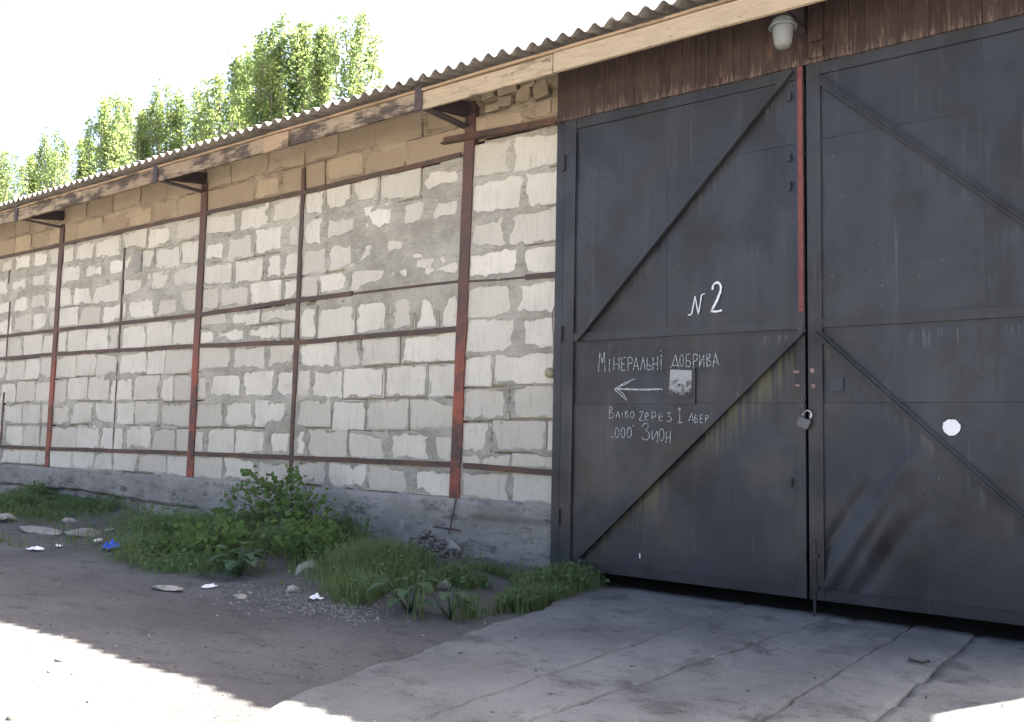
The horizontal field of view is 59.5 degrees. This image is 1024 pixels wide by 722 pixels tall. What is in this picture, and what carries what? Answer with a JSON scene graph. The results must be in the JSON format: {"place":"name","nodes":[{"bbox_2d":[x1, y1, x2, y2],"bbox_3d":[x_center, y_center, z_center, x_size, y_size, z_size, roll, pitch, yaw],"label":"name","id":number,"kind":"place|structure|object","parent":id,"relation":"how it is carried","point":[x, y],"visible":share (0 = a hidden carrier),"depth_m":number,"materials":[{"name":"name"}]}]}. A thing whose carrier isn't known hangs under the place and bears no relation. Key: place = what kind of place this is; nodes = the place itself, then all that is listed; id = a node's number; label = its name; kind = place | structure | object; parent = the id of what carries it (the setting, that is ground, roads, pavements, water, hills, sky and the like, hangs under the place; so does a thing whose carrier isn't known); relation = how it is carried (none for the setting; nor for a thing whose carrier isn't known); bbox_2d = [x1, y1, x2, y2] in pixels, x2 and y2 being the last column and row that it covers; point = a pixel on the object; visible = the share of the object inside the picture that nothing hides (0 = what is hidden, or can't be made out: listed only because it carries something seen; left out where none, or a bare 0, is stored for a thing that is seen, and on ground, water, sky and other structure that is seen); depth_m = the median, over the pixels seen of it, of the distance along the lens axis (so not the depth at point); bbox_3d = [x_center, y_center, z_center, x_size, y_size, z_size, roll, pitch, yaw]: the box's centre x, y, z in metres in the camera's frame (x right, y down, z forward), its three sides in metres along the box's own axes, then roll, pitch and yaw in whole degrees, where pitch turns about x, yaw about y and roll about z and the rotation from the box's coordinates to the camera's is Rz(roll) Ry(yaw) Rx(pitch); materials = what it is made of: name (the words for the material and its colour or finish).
{"place":"outdoors","nodes":[
{"label":"outdoors","id":0,"kind":"place"},
{"bbox_2d":[0,516,490,721],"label":"gravel","id":1,"kind":"structure","parent":0,"point":[302,607],"depth_m":6.26,"materials":[{"name":"grey gravel"}]},
{"bbox_2d":[0,0,675,198],"label":"sky","id":2,"kind":"structure","parent":0,"point":[57,57],"materials":[{"name":"white"}]},
{"bbox_2d":[0,506,1023,721],"bbox_3d":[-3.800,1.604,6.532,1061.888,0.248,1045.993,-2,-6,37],"label":"ground","id":3,"kind":"structure","parent":0,"point":[125,676],"depth_m":5.54,"materials":[{"name":"grey soil"}]},
{"bbox_2d":[0,513,16,521],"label":"rock","id":4,"kind":"object","parent":3,"relation":"on","point":[3,516],"visible":0.75,"depth_m":10.83,"materials":[{"name":"stone"}]},
{"bbox_2d":[0,150,29,202],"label":"poplar tree","id":5,"kind":"object","parent":3,"relation":"on","point":[5,191],"visible":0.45,"depth_m":76.52,"materials":[{"name":"green plant"}]},
{"bbox_2d":[12,151,47,196],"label":"poplar tree","id":6,"kind":"object","parent":3,"relation":"on","point":[30,162],"visible":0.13,"depth_m":79.33,"materials":[{"name":"green plant"}]},
{"bbox_2d":[26,546,43,549],"bbox_3d":[-4.666,1.827,8.769,0.204,0.038,0.080,-1,-5,25],"label":"paper scrap","id":7,"kind":"object","parent":3,"relation":"on","point":[38,548],"visible":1,"depth_m":8.75,"materials":[{"name":"white paper"}]},
{"bbox_2d":[19,526,61,534],"bbox_3d":[-5.229,1.868,9.896,0.911,0.058,0.214,-1,2,32],"label":"rock","id":8,"kind":"object","parent":3,"relation":"on","point":[36,529],"visible":0.92,"depth_m":9.81,"materials":[{"name":"stone"}]},
{"bbox_2d":[28,127,76,192],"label":"poplar tree","id":9,"kind":"object","parent":3,"relation":"on","point":[54,168],"visible":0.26,"depth_m":70.32,"materials":[{"name":"green plant"}]},
{"bbox_2d":[60,518,76,522],"bbox_3d":[-5.388,1.948,10.880,0.222,0.091,0.160,11,-5,22],"label":"rock","id":10,"kind":"object","parent":3,"relation":"on","point":[65,520],"visible":0.7,"depth_m":10.83,"materials":[{"name":"stone"}]},
{"bbox_2d":[64,528,100,537],"bbox_3d":[-4.671,1.881,9.741,0.477,0.118,0.295,2,-4,30],"label":"rock","id":11,"kind":"object","parent":3,"relation":"on","point":[91,534],"visible":0.62,"depth_m":9.65,"materials":[{"name":"stone"}]},
{"bbox_2d":[71,136,98,180],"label":"poplar tree","id":12,"kind":"object","parent":3,"relation":"on","point":[80,168],"visible":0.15,"depth_m":75.50,"materials":[{"name":"green plant"}]},
{"bbox_2d":[78,91,131,176],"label":"poplar tree","id":13,"kind":"object","parent":3,"relation":"on","point":[108,142],"visible":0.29,"depth_m":65.98,"materials":[{"name":"green plant"}]},
{"bbox_2d":[102,539,118,548],"bbox_3d":[-3.860,1.772,8.655,0.185,0.090,0.282,3,-5,-22],"label":"plastic bag","id":14,"kind":"object","parent":3,"relation":"on","point":[109,544],"visible":0.54,"depth_m":8.59,"materials":[{"name":"blue plastic"}]},
{"bbox_2d":[110,92,146,166],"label":"poplar tree","id":15,"kind":"object","parent":3,"relation":"on","point":[128,107],"visible":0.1,"depth_m":68.27,"materials":[{"name":"green plant"}]},
{"bbox_2d":[125,105,156,163],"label":"poplar tree","id":16,"kind":"object","parent":3,"relation":"on","point":[141,150],"visible":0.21,"depth_m":61.22,"materials":[{"name":"green plant"}]},
{"bbox_2d":[138,78,185,158],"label":"poplar tree","id":17,"kind":"object","parent":3,"relation":"on","point":[160,138],"visible":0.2,"depth_m":60.86,"materials":[{"name":"green plant"}]},
{"bbox_2d":[152,585,184,590],"bbox_3d":[-2.631,1.729,6.828,0.342,0.046,0.135,-4,-14,30],"label":"rock","id":18,"kind":"object","parent":3,"relation":"on","point":[168,587],"visible":1,"depth_m":6.77,"materials":[{"name":"stone"}]},
{"bbox_2d":[165,84,217,149],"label":"poplar tree","id":19,"kind":"object","parent":3,"relation":"on","point":[180,114],"visible":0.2,"depth_m":60.95,"materials":[{"name":"green plant"}]},
{"bbox_2d":[201,583,217,587],"bbox_3d":[-2.343,1.738,6.934,0.042,0.028,0.137,-3,-6,40],"label":"paper scrap","id":20,"kind":"object","parent":3,"relation":"on","point":[208,585],"visible":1,"depth_m":6.93,"materials":[{"name":"white paper"}]},
{"bbox_2d":[160,510,270,565],"bbox_3d":[-2.703,1.614,7.949,1.282,0.595,0.632,-2,-6,37],"label":"shrub","id":21,"kind":"object","parent":3,"relation":"on","point":[226,531],"visible":0.82,"depth_m":7.80,"materials":[{"name":"green plant"}]},
{"bbox_2d":[184,70,247,142],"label":"poplar tree","id":22,"kind":"object","parent":3,"relation":"on","point":[218,112],"visible":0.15,"depth_m":57.75,"materials":[{"name":"green plant"}]},
{"bbox_2d":[218,50,248,132],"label":"poplar tree","id":23,"kind":"object","parent":3,"relation":"on","point":[235,63],"visible":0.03,"depth_m":60.14,"materials":[{"name":"green plant"}]},
{"bbox_2d":[203,541,274,576],"bbox_3d":[-2.289,1.634,7.378,0.540,0.279,0.485,1,-5,8],"label":"burdock plant","id":24,"kind":"object","parent":3,"relation":"on","point":[230,564],"visible":1,"depth_m":7.32,"materials":[{"name":"green plant"}]},
{"bbox_2d":[233,594,247,598],"bbox_3d":[-1.993,1.726,6.567,0.108,0.037,0.091,9,5,24],"label":"rock","id":25,"kind":"object","parent":3,"relation":"on","point":[240,596],"visible":0.98,"depth_m":6.54,"materials":[{"name":"stone"}]},
{"bbox_2d":[224,34,278,131],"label":"poplar tree","id":26,"kind":"object","parent":3,"relation":"on","point":[244,77],"visible":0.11,"depth_m":55.43,"materials":[{"name":"green plant"}]},
{"bbox_2d":[240,9,312,128],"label":"poplar tree","id":27,"kind":"object","parent":3,"relation":"on","point":[267,81],"visible":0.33,"depth_m":53.84,"materials":[{"name":"green plant"}]},
{"bbox_2d":[210,462,356,551],"bbox_3d":[-2.408,1.516,9.180,0.761,0.969,2.247,5,-6,-42],"label":"shrub","id":28,"kind":"object","parent":3,"relation":"on","point":[284,500],"visible":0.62,"depth_m":9.13,"materials":[{"name":"green plant"}]},
{"bbox_2d":[286,585,300,592],"bbox_3d":[-1.664,1.739,6.807,0.119,0.068,0.124,8,-8,-33],"label":"rock","id":29,"kind":"object","parent":3,"relation":"on","point":[292,589],"visible":0.93,"depth_m":6.76,"materials":[{"name":"stone"}]},
{"bbox_2d":[0,479,608,622],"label":"grass","id":30,"kind":"structure","parent":3,"relation":"on","point":[342,586],"depth_m":7.34,"materials":[{"name":"green plant"}]},
{"bbox_2d":[269,19,339,119],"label":"poplar tree","id":31,"kind":"object","parent":3,"relation":"on","point":[294,59],"visible":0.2,"depth_m":53.75,"materials":[{"name":"green plant"}]},
{"bbox_2d":[8,479,601,619],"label":"dry stalks","id":32,"kind":"object","parent":3,"relation":"on","point":[334,561],"visible":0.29,"depth_m":7.29,"materials":[{"name":"plant"}]},
{"bbox_2d":[295,559,319,575],"bbox_3d":[-1.677,1.740,7.512,0.259,0.159,0.267,4,2,30],"label":"rock","id":33,"kind":"object","parent":3,"relation":"on","point":[299,567],"visible":0.33,"depth_m":7.42,"materials":[{"name":"stone"}]},
{"bbox_2d":[0,480,617,613],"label":"weeds","id":34,"kind":"object","parent":3,"relation":"on","point":[204,556],"visible":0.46,"depth_m":7.76,"materials":[{"name":"green plant"}]},
{"bbox_2d":[264,510,359,569],"bbox_3d":[-1.771,1.603,7.843,0.685,0.604,0.869,5,-6,-40],"label":"shrub","id":35,"kind":"object","parent":3,"relation":"on","point":[296,546],"visible":0.86,"depth_m":7.74,"materials":[{"name":"green plant"}]},
{"bbox_2d":[310,593,322,598],"bbox_3d":[-1.420,1.710,6.519,0.101,0.045,0.066,2,-5,-6],"label":"paper scrap","id":36,"kind":"object","parent":3,"relation":"on","point":[316,595],"visible":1,"depth_m":6.50,"materials":[{"name":"white paper"}]},
{"bbox_2d":[294,17,345,110],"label":"poplar tree","id":37,"kind":"object","parent":3,"relation":"on","point":[320,85],"visible":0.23,"depth_m":51.81,"materials":[{"name":"green plant"}]},
{"bbox_2d":[319,6,389,100],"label":"poplar tree","id":38,"kind":"object","parent":3,"relation":"on","point":[357,57],"visible":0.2,"depth_m":49.84,"materials":[{"name":"green plant"}]},
{"bbox_2d":[367,575,443,612],"bbox_3d":[-0.726,1.613,6.154,0.443,0.252,0.478,-2,-6,37],"label":"burdock plant","id":39,"kind":"object","parent":3,"relation":"on","point":[400,592],"visible":0.9,"depth_m":6.15,"materials":[{"name":"green plant"}]},
{"bbox_2d":[402,529,462,558],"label":"rubble crumbs","id":40,"kind":"object","parent":3,"relation":"on","point":[426,538],"visible":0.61,"depth_m":8.27,"materials":[{"name":"stone"}]},
{"bbox_2d":[437,580,450,588],"bbox_3d":[-0.559,1.740,6.956,0.165,0.071,0.142,0,-5,10],"label":"rock","id":41,"kind":"object","parent":3,"relation":"on","point":[443,583],"visible":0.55,"depth_m":6.89,"materials":[{"name":"stone"}]},
{"bbox_2d":[424,536,464,556],"bbox_3d":[-0.710,1.779,8.411,0.673,0.280,0.180,-2,-6,37],"label":"rubble heap","id":42,"kind":"object","parent":3,"relation":"on","point":[451,544],"visible":0.16,"depth_m":8.27,"materials":[{"name":"stone"}]},
{"bbox_2d":[418,577,474,619],"bbox_3d":[-0.444,1.599,5.979,0.400,0.264,0.356,-2,-6,37],"label":"burdock plant","id":43,"kind":"object","parent":3,"relation":"on","point":[443,595],"visible":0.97,"depth_m":5.97,"materials":[{"name":"green plant"}]},
{"bbox_2d":[0,0,1023,625],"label":"warehouse","id":44,"kind":"structure","parent":3,"relation":"on","point":[622,294],"depth_m":7.42,"materials":[{"name":"beige stone"}]},
{"bbox_2d":[768,15,796,50],"bbox_3d":[1.913,-2.389,6.334,0.195,0.382,0.195,4,-6,-34],"label":"hanging lamp","id":45,"kind":"object","parent":44,"relation":"hanging from","point":[781,28],"visible":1,"depth_m":6.28,"materials":[{"name":"white glass"}]},
{"bbox_2d":[802,394,805,417],"bbox_3d":[2.070,0.321,6.353,0.024,0.173,0.029,2,-5,-9],"label":"chain","id":46,"kind":"object","parent":44,"relation":"hanging from","point":[804,405],"visible":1,"depth_m":6.35,"materials":[{"name":"metal"}]},
{"bbox_2d":[797,410,811,429],"bbox_3d":[2.077,0.408,6.334,0.084,0.133,0.032,25,10,36],"label":"padlock","id":47,"kind":"object","parent":46,"relation":"hanging from","point":[804,423],"visible":1,"depth_m":6.32,"materials":[{"name":"metal"}]},
{"bbox_2d":[255,583,1023,721],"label":"concrete apron","id":48,"kind":"object","parent":3,"relation":"on","point":[572,653],"visible":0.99,"depth_m":4.65,"materials":[{"name":"grey concrete"}]},
{"bbox_2d":[321,600,1005,721],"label":"grit","id":49,"kind":"object","parent":48,"relation":"on","point":[633,665],"visible":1,"depth_m":4.74,"materials":[{"name":"gravel"}]},
{"bbox_2d":[908,657,929,662],"bbox_3d":[2.244,1.651,4.936,0.109,0.018,0.081,-1,-5,22],"label":"wire hook","id":50,"kind":"object","parent":48,"relation":"on","point":[919,661],"visible":1,"depth_m":4.92,"materials":[{"name":"grey metal"}]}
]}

